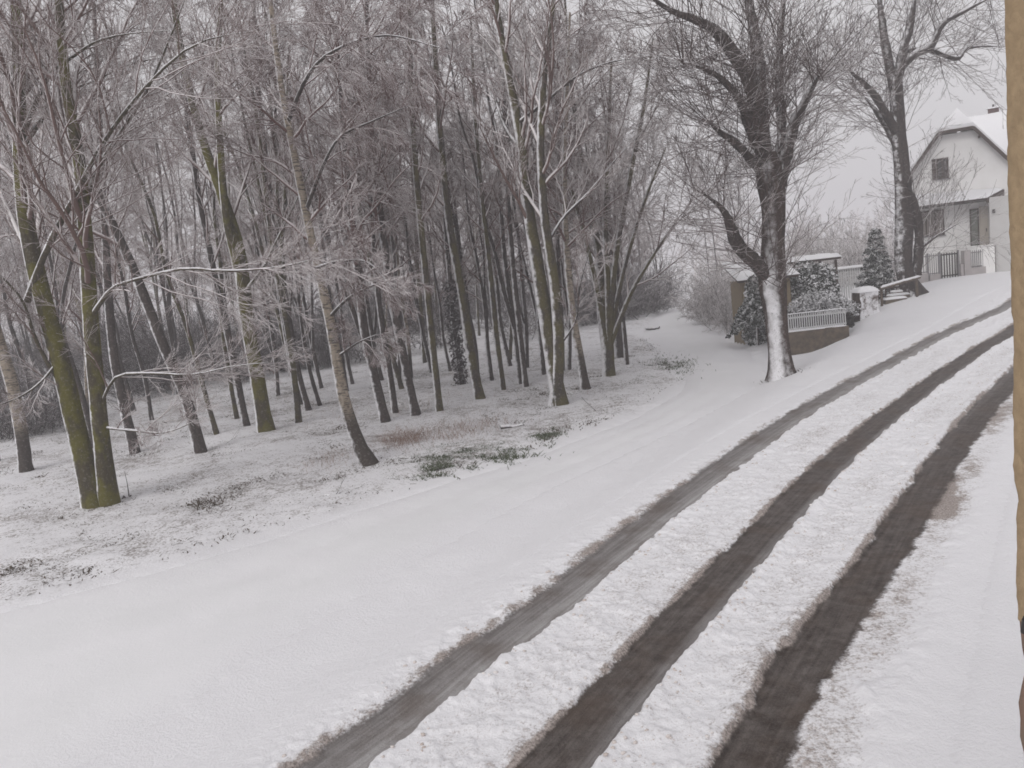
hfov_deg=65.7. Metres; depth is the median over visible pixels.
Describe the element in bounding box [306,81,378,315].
tree
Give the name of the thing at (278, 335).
bush
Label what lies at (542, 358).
birch
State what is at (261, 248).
tree
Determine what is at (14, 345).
bush
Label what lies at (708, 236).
tree
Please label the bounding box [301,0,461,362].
tree
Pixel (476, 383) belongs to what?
tree
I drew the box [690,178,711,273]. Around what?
tree
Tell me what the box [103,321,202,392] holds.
bush
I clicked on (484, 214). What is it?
tree
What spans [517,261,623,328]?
bush
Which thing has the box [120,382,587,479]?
dry grass
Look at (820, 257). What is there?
garden shelter
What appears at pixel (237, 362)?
bush
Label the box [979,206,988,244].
door
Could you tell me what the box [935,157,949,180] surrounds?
window
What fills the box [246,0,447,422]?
tree
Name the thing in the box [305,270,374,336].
bush
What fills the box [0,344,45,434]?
bush
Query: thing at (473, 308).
bush
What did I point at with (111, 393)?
bush
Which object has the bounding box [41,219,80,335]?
tree
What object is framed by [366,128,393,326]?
birch
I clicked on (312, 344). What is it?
birch
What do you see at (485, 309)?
tree
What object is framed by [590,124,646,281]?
birch
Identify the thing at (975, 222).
window
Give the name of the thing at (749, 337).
shrub
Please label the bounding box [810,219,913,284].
bush
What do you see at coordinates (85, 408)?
tree
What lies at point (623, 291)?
bush
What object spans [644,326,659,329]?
fallen branch
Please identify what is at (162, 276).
tree
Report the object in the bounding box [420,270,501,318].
bush
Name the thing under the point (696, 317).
bush
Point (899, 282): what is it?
handrail
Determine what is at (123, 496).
fallen branch
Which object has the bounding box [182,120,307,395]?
birch
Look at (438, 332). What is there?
bush
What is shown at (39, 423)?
bush
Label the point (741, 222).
birch
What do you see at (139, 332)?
bush
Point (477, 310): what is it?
tree
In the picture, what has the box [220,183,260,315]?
birch
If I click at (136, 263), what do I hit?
tree
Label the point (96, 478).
tree
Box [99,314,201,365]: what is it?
bush
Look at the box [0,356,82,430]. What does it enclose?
bush
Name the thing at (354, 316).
tree
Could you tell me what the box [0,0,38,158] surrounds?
tree
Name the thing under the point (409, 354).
birch
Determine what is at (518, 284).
bush
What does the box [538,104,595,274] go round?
birch
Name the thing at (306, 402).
tree
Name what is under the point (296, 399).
tree
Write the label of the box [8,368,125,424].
bush
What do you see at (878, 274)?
conifer
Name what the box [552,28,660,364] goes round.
birch
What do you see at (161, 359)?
bush
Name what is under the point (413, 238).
birch
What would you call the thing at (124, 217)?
tree
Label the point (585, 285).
bush
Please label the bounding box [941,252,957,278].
garden gate
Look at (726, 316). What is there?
bush
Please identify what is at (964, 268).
railing fence
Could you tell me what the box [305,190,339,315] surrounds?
birch
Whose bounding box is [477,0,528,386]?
tree
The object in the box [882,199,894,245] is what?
birch
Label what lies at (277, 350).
bush
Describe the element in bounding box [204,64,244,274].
tree
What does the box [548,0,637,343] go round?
birch
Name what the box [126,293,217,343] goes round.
bush
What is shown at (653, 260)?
birch
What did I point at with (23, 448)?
tree
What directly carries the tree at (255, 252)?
on the ground at (262, 694)
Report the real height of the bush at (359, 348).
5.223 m
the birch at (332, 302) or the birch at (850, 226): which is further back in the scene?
the birch at (850, 226)
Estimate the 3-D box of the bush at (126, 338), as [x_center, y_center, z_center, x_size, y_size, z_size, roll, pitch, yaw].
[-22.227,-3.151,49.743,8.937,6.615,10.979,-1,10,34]
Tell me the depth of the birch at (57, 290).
35.31 m
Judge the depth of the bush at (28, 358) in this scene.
66.73 m
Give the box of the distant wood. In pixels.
[0,136,914,346]
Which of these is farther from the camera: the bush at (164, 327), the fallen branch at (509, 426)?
the bush at (164, 327)
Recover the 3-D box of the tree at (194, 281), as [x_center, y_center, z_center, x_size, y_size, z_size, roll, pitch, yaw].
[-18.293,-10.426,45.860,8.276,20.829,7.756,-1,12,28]
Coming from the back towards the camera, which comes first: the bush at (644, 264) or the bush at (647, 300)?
the bush at (644, 264)
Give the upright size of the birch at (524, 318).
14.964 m
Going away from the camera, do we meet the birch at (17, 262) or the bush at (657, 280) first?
the bush at (657, 280)
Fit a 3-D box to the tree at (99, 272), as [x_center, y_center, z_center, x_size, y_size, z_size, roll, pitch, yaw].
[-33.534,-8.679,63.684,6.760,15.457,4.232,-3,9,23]
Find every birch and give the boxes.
[0,26,162,411]
[0,77,102,325]
[0,105,76,333]
[0,133,47,389]
[0,135,77,300]
[0,174,71,305]
[0,207,36,382]
[0,247,26,328]
[1,189,40,334]
[8,45,96,328]
[18,0,116,410]
[45,93,167,419]
[47,188,83,361]
[94,191,158,336]
[109,81,208,393]
[169,213,212,311]
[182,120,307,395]
[192,0,510,465]
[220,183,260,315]
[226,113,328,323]
[228,135,308,318]
[244,54,365,390]
[249,87,341,388]
[279,90,369,383]
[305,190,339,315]
[308,82,405,380]
[314,59,443,378]
[341,43,434,377]
[357,95,446,372]
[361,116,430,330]
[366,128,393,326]
[385,118,443,345]
[388,120,467,370]
[392,28,515,377]
[396,9,513,372]
[400,177,438,280]
[403,102,482,298]
[412,0,559,383]
[425,36,526,365]
[442,52,568,367]
[456,33,572,374]
[458,161,502,289]
[473,0,652,389]
[478,0,609,369]
[504,141,540,298]
[518,91,600,369]
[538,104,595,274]
[539,169,579,313]
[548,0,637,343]
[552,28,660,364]
[580,123,633,252]
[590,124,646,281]
[611,138,664,284]
[627,152,674,286]
[720,159,758,251]
[846,209,859,257]
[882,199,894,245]
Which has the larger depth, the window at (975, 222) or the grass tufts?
the window at (975, 222)
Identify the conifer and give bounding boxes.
[725,274,765,344]
[854,228,898,298]
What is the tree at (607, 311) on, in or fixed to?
on the ground at (262, 694)
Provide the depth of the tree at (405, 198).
45.77 m
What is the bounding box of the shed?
[721,261,799,344]
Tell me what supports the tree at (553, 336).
on the ground at (262, 694)
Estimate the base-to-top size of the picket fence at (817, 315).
0.780 m
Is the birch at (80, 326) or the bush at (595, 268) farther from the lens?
the bush at (595, 268)
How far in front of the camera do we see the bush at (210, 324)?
57.29 m
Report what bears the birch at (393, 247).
on the ground at (262, 694)
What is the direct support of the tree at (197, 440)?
on the ground at (262, 694)
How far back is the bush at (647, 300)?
57.04 m
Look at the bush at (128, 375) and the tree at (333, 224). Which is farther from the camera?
the tree at (333, 224)
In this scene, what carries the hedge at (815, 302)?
on the ground at (262, 694)
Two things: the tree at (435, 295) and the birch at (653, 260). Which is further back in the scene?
the birch at (653, 260)
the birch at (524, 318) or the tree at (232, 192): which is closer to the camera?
the birch at (524, 318)
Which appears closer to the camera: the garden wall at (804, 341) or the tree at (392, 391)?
the tree at (392, 391)
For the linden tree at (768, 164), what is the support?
on the ground at (262, 694)
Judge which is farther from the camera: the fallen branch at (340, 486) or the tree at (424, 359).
the tree at (424, 359)
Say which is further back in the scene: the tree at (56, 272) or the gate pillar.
the tree at (56, 272)
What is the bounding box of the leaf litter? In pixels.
[0,339,669,599]
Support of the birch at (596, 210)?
on the ground at (262, 694)
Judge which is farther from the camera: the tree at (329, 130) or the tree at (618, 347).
the tree at (329, 130)
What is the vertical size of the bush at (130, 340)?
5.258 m
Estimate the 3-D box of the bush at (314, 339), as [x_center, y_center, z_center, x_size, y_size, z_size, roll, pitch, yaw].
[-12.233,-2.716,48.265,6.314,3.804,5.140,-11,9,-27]
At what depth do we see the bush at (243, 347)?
47.62 m
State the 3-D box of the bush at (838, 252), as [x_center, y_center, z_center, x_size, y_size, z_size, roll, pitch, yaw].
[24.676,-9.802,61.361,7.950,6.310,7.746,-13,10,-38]
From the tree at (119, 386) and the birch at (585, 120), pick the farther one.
the birch at (585, 120)
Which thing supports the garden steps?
on the ground at (262, 694)
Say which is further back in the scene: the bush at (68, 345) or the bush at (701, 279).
the bush at (68, 345)
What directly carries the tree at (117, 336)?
on the ground at (262, 694)
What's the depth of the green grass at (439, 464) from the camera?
20.20 m
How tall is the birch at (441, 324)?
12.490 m
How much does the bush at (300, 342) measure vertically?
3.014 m
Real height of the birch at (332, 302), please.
14.645 m
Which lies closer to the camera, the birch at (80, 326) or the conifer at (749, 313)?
the conifer at (749, 313)
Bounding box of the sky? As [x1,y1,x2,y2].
[0,0,1006,329]
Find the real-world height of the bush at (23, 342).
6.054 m
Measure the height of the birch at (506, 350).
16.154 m
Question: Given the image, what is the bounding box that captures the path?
[0,299,766,767]
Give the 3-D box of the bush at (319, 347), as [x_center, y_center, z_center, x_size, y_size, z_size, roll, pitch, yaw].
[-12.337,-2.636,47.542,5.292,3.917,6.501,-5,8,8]
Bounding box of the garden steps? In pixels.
[883,289,909,304]
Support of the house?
on the ground at (262, 694)
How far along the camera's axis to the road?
9.22 m
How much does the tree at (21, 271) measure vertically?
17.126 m
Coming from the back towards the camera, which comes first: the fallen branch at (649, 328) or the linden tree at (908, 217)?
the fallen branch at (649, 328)
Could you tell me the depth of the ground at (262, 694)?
18.11 m
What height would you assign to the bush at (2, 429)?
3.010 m
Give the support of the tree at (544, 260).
on the ground at (262, 694)
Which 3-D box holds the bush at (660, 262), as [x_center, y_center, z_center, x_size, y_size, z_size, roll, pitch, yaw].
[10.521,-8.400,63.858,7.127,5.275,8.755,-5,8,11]
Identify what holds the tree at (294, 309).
on the ground at (262, 694)
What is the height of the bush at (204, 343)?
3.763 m
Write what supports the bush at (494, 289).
on the ground at (262, 694)
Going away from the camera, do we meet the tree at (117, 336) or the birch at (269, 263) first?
the birch at (269, 263)
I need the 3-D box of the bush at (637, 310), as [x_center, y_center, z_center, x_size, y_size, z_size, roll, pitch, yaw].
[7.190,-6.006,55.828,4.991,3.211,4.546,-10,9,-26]
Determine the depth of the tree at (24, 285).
60.60 m
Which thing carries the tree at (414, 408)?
on the ground at (262, 694)
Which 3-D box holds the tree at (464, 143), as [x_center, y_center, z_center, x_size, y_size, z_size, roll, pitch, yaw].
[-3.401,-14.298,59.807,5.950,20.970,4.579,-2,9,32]
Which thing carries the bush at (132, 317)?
on the ground at (262, 694)
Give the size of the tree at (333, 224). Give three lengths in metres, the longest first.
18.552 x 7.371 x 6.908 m
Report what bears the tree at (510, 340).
on the ground at (262, 694)
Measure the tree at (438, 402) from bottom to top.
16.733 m
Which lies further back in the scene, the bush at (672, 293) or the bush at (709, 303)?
the bush at (672, 293)
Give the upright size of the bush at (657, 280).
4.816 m
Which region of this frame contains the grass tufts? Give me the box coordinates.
[12,368,802,511]
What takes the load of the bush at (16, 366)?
on the ground at (262, 694)
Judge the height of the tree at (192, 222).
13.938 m
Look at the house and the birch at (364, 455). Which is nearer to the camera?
the birch at (364, 455)
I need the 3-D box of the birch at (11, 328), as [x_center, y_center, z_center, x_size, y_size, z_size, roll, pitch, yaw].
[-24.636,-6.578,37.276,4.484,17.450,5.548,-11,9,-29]
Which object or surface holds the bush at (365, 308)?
on the ground at (262, 694)
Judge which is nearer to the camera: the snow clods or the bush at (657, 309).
the snow clods
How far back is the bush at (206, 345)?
48.44 m
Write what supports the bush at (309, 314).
on the ground at (262, 694)
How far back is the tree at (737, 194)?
81.67 m
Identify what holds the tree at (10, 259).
on the ground at (262, 694)
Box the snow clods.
[282,340,1007,765]
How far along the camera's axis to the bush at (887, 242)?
70.99 m
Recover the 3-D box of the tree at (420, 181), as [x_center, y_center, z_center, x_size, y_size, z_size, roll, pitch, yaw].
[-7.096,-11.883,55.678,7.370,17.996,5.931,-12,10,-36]
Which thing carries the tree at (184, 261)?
on the ground at (262, 694)
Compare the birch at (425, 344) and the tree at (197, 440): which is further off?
the birch at (425, 344)
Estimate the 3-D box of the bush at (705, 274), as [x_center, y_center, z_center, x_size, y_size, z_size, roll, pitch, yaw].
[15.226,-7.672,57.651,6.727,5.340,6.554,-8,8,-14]
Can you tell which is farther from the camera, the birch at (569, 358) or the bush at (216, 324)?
the bush at (216, 324)
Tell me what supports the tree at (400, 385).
on the ground at (262, 694)
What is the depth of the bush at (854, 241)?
63.31 m
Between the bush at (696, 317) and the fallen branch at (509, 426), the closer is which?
the fallen branch at (509, 426)
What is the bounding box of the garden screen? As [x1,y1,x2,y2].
[837,265,864,303]
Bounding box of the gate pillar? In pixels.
[849,286,879,321]
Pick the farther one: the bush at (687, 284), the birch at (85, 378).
the bush at (687, 284)
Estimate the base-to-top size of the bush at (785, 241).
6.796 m
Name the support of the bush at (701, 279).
on the ground at (262, 694)
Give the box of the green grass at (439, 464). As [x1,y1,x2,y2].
[376,351,715,482]
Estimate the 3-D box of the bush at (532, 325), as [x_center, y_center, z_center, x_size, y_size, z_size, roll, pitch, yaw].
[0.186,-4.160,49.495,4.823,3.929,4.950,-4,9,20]
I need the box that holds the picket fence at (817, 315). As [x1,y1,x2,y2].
[788,308,846,330]
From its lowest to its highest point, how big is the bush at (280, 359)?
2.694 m
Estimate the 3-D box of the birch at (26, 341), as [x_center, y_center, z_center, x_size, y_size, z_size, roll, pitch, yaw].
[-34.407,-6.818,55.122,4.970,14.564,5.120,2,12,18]
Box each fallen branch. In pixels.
[120,474,130,498]
[325,473,364,495]
[500,418,527,428]
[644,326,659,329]
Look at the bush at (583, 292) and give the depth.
57.33 m
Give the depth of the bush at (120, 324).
74.61 m
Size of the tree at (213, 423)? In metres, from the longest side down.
15.520 x 2.585 x 2.495 m
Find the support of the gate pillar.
on the ground at (262, 694)
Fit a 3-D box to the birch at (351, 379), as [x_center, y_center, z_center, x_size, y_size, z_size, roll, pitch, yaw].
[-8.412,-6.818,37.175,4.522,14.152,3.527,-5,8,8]
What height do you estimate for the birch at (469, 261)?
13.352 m
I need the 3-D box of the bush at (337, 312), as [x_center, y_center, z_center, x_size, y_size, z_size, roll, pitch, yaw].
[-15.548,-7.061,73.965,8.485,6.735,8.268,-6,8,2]
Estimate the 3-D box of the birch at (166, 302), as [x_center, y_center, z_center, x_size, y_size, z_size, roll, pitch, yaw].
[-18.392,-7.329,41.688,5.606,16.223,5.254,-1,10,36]
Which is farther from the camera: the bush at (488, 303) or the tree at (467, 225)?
the tree at (467, 225)
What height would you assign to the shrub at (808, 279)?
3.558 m
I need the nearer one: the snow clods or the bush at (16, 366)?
the snow clods
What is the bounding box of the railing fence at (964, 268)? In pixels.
[888,249,985,288]
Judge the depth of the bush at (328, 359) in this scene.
46.95 m
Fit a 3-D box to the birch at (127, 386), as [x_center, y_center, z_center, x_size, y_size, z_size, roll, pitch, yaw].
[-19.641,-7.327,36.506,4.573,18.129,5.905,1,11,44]
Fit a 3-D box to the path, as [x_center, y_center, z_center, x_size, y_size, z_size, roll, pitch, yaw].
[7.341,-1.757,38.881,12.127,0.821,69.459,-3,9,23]
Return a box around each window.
[921,209,945,237]
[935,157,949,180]
[969,208,979,245]
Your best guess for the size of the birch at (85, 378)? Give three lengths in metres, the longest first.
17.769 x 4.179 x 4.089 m
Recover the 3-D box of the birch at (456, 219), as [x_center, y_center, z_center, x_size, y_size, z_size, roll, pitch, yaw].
[-2.334,-7.508,33.910,4.938,15.264,3.767,-7,8,-6]
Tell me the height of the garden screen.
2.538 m
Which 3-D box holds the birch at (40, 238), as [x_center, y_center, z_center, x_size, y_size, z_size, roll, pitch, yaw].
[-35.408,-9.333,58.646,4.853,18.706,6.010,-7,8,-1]
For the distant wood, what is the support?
on the ground at (262, 694)
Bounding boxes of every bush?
[0,320,44,364]
[0,335,47,395]
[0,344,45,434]
[0,348,83,441]
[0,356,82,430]
[0,384,52,440]
[2,322,29,372]
[5,306,107,386]
[8,342,44,376]
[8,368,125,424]
[9,318,106,366]
[9,324,43,365]
[67,279,240,379]
[68,303,148,353]
[70,328,122,375]
[73,314,187,376]
[78,297,182,336]
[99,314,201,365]
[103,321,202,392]
[103,345,184,401]
[103,350,146,394]
[106,329,201,391]
[106,341,169,389]
[119,316,151,346]
[122,322,212,390]
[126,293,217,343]
[127,326,239,391]
[135,319,221,352]
[142,311,231,347]
[150,301,239,361]
[166,328,244,376]
[174,305,298,345]
[178,328,242,363]
[186,339,245,382]
[206,343,264,379]
[207,313,305,352]
[208,348,271,381]
[220,309,318,367]
[220,328,299,370]
[235,318,318,373]
[255,280,337,325]
[258,310,341,369]
[261,312,356,368]
[262,327,308,373]
[263,316,318,348]
[272,332,326,366]
[292,285,373,334]
[296,290,426,362]
[300,322,358,369]
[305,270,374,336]
[333,287,407,336]
[337,266,445,337]
[364,270,474,333]
[373,267,480,348]
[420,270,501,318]
[423,269,494,329]
[436,253,533,329]
[460,286,488,317]
[467,263,529,313]
[471,292,537,342]
[473,261,544,311]
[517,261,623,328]
[561,256,637,294]
[561,278,642,324]
[562,272,594,307]
[563,246,691,323]
[565,256,648,292]
[565,279,633,316]
[579,266,668,316]
[580,247,688,292]
[587,288,651,317]
[628,246,685,305]
[630,275,674,312]
[631,264,677,302]
[631,273,685,312]
[635,260,690,306]
[660,266,730,317]
[664,240,759,307]
[672,276,729,325]
[677,256,740,310]
[680,281,732,330]
[682,245,760,307]
[683,266,733,322]
[684,261,732,320]
[687,296,732,334]
[701,228,808,284]
[715,222,844,267]
[734,213,839,267]
[785,223,855,283]
[787,220,893,287]
[798,210,893,279]
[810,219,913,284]
[827,214,912,277]
[843,219,913,268]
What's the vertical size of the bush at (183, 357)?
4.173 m
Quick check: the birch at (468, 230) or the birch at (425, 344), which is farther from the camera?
the birch at (468, 230)
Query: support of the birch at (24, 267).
on the ground at (262, 694)
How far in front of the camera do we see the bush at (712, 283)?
48.16 m
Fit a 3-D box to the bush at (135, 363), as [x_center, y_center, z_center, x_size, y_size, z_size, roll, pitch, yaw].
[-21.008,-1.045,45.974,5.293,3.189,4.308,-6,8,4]
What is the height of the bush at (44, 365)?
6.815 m
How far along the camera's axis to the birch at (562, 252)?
59.55 m
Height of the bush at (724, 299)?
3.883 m
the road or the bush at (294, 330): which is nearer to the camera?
the road
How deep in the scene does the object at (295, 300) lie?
48.38 m
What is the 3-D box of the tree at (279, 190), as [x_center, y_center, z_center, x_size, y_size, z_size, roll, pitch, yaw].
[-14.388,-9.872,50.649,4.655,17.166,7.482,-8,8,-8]
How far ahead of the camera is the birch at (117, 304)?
60.57 m
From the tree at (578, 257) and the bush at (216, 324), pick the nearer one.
the bush at (216, 324)
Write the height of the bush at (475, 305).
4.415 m
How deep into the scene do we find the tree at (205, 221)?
28.50 m
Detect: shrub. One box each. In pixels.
[741,327,766,346]
[790,260,840,312]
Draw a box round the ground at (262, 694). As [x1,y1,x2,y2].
[0,230,1023,767]
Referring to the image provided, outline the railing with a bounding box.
[878,286,899,303]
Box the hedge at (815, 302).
[787,289,861,327]
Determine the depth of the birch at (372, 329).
37.66 m
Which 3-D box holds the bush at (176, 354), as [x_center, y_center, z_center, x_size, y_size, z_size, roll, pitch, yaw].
[-19.102,-1.355,45.477,5.313,4.217,5.177,-5,8,12]
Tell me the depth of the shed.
37.79 m
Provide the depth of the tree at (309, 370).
31.45 m
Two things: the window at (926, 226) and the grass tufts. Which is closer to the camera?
the grass tufts
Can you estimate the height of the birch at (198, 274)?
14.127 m
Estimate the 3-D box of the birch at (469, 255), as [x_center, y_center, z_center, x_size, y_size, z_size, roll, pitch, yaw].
[-2.624,-7.112,32.095,3.896,14.959,4.816,-13,10,-40]
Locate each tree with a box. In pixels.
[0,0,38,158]
[0,0,206,453]
[0,0,412,508]
[0,1,163,447]
[0,99,47,472]
[0,177,54,370]
[0,186,56,308]
[12,188,43,375]
[40,149,66,339]
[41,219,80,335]
[54,148,133,386]
[55,178,132,351]
[62,124,164,322]
[67,2,218,434]
[85,0,147,454]
[85,54,207,349]
[96,94,190,331]
[110,16,258,380]
[117,0,346,432]
[129,205,147,321]
[152,0,250,426]
[163,104,265,345]
[165,116,192,332]
[166,14,333,379]
[171,0,381,422]
[174,86,280,331]
[178,14,241,418]
[184,149,252,352]
[204,0,411,358]
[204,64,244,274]
[209,92,300,332]
[232,0,302,404]
[235,112,308,336]
[237,50,311,410]
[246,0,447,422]
[255,47,321,405]
[266,0,451,415]
[299,84,367,272]
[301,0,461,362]
[301,175,346,272]
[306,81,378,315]
[318,9,403,389]
[341,0,495,399]
[342,88,439,359]
[343,37,401,412]
[387,104,447,338]
[391,0,448,411]
[391,166,404,276]
[414,119,484,385]
[426,130,438,330]
[428,44,505,289]
[430,82,521,380]
[432,107,510,335]
[443,0,516,389]
[444,0,673,406]
[448,24,573,359]
[452,162,499,274]
[468,116,490,310]
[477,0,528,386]
[506,0,745,376]
[536,194,549,291]
[540,0,937,381]
[549,197,588,285]
[570,51,651,357]
[680,141,722,272]
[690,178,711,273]
[701,141,756,255]
[784,0,1010,296]
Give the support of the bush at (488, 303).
on the ground at (262, 694)
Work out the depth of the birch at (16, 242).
74.61 m
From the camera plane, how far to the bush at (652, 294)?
58.11 m
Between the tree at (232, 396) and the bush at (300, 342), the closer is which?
the tree at (232, 396)
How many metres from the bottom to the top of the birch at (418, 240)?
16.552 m
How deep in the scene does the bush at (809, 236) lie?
68.82 m
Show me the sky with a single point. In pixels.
(869, 169)
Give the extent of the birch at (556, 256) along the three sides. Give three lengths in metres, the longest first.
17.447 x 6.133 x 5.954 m
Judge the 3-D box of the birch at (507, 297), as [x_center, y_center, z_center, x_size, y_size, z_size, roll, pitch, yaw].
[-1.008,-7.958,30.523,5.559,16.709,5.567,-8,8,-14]
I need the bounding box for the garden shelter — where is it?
[786,253,840,304]
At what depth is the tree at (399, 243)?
75.47 m
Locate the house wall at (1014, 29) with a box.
[1004,0,1023,750]
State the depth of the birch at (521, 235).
72.50 m
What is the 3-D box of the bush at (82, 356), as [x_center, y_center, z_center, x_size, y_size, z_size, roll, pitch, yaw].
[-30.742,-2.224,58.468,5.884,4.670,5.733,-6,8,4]
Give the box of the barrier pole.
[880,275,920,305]
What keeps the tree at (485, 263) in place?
on the ground at (262, 694)
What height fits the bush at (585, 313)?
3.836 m
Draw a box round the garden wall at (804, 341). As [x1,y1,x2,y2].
[789,325,848,354]
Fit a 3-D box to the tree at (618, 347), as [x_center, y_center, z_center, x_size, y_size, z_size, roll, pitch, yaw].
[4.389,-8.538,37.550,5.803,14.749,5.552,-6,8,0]
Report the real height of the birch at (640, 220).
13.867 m
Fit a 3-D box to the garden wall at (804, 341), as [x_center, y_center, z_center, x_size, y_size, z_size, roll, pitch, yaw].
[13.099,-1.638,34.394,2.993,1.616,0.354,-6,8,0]
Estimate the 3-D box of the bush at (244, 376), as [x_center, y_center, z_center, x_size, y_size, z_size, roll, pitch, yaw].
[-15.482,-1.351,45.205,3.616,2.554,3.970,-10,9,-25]
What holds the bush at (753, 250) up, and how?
on the ground at (262, 694)
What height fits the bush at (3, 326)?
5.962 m
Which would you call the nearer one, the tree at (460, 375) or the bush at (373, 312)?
the tree at (460, 375)
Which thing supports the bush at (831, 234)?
on the ground at (262, 694)
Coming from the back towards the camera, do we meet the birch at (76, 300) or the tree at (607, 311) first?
the birch at (76, 300)
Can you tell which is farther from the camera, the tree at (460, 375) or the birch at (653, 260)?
the birch at (653, 260)
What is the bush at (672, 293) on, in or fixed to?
on the ground at (262, 694)
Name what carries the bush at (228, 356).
on the ground at (262, 694)
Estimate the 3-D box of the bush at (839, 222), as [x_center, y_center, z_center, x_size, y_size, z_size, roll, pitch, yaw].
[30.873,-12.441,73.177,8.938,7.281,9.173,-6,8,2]
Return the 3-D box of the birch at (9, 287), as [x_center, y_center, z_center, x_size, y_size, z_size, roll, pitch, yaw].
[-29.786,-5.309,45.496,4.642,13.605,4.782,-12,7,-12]
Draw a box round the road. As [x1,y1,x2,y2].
[214,285,1013,767]
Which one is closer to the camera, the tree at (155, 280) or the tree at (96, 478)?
the tree at (96, 478)
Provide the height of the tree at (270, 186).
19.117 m
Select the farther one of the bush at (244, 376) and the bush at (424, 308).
the bush at (424, 308)
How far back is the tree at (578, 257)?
72.59 m
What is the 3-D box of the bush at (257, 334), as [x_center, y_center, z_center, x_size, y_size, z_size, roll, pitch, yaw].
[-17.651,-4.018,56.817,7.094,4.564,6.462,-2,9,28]
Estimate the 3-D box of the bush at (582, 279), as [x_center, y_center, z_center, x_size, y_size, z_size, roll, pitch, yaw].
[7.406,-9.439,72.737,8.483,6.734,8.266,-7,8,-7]
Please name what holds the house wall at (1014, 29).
on the ground at (262, 694)
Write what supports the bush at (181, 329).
on the ground at (262, 694)
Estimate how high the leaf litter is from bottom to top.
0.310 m
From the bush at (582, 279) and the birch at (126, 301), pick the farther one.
the bush at (582, 279)
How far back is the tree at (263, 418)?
26.22 m
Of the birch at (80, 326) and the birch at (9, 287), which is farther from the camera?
the birch at (80, 326)
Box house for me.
[910,104,1010,276]
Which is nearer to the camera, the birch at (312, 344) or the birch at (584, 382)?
the birch at (584, 382)
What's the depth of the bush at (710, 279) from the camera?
53.80 m

